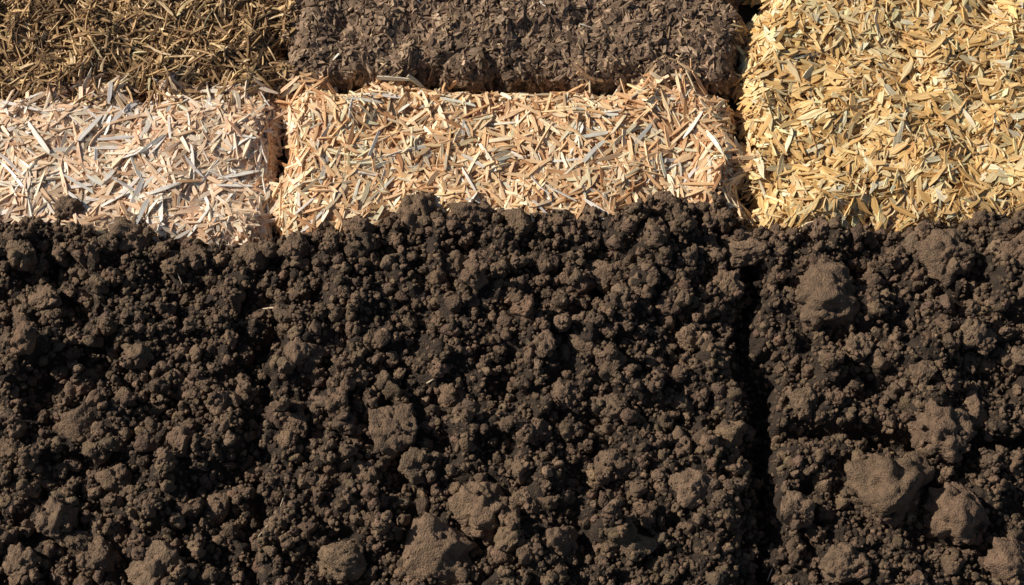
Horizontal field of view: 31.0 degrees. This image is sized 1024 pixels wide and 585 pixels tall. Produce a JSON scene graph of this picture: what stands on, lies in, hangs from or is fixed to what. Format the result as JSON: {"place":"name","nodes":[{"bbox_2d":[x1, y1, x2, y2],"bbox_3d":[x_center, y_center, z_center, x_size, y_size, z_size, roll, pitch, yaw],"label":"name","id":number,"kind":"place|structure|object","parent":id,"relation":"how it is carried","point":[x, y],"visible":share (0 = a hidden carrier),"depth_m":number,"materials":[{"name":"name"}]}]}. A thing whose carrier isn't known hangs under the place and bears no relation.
{"place":"outdoors","nodes":[
{"label":"outdoors","id":0,"kind":"place"},
{"bbox_2d":[0,0,1023,584],"bbox_3d":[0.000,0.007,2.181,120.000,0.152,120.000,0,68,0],"label":"ground","id":1,"kind":"structure","parent":0,"point":[586,538],"depth_m":2.10,"materials":[{"name":"soil"}]},
{"bbox_2d":[0,195,277,584],"bbox_3d":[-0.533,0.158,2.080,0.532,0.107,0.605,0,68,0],"label":"soil bed","id":2,"kind":"object","parent":1,"relation":"on","point":[100,545],"visible":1,"depth_m":2.09,"materials":[{"name":"brown soil"}]},
{"bbox_2d":[0,69,287,248],"bbox_3d":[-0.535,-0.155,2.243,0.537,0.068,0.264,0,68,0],"label":"straw mulch","id":3,"kind":"object","parent":1,"relation":"on","point":[173,170],"visible":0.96,"depth_m":2.23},
{"bbox_2d":[0,0,300,117],"bbox_3d":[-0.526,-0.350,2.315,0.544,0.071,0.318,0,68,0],"label":"shredded bark mulch","id":4,"kind":"object","parent":1,"relation":"on","point":[163,31],"visible":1,"depth_m":2.29,"materials":[{"name":"brown wood"}]},
{"bbox_2d":[177,273,771,580],"bbox_3d":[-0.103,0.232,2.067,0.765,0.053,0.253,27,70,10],"label":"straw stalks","id":5,"kind":"object","parent":1,"relation":"on","point":[426,383],"visible":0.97,"depth_m":2.06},
{"bbox_2d":[249,188,767,584],"bbox_3d":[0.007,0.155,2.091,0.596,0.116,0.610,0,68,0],"label":"soil bed","id":6,"kind":"object","parent":1,"relation":"on","point":[482,506],"visible":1,"depth_m":2.09,"materials":[{"name":"brown soil"}]},
{"bbox_2d":[268,0,754,100],"bbox_3d":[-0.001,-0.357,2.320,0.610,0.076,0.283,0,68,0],"label":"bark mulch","id":7,"kind":"object","parent":1,"relation":"on","point":[541,38],"visible":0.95,"depth_m":2.28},
{"bbox_2d":[268,57,767,238],"bbox_3d":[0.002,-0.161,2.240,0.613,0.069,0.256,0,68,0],"label":"straw mulch","id":8,"kind":"object","parent":1,"relation":"on","point":[374,175],"visible":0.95,"depth_m":2.23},
{"bbox_2d":[730,0,1023,233],"bbox_3d":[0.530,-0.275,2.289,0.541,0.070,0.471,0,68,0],"label":"wood chip mulch","id":9,"kind":"object","parent":1,"relation":"on","point":[984,105],"visible":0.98,"depth_m":2.25,"materials":[{"name":"beige wood"}]},
{"bbox_2d":[748,195,1023,584],"bbox_3d":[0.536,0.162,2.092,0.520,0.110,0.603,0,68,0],"label":"soil bed","id":10,"kind":"object","parent":1,"relation":"on","point":[887,489],"visible":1,"depth_m":2.09,"materials":[{"name":"brown soil"}]}
]}

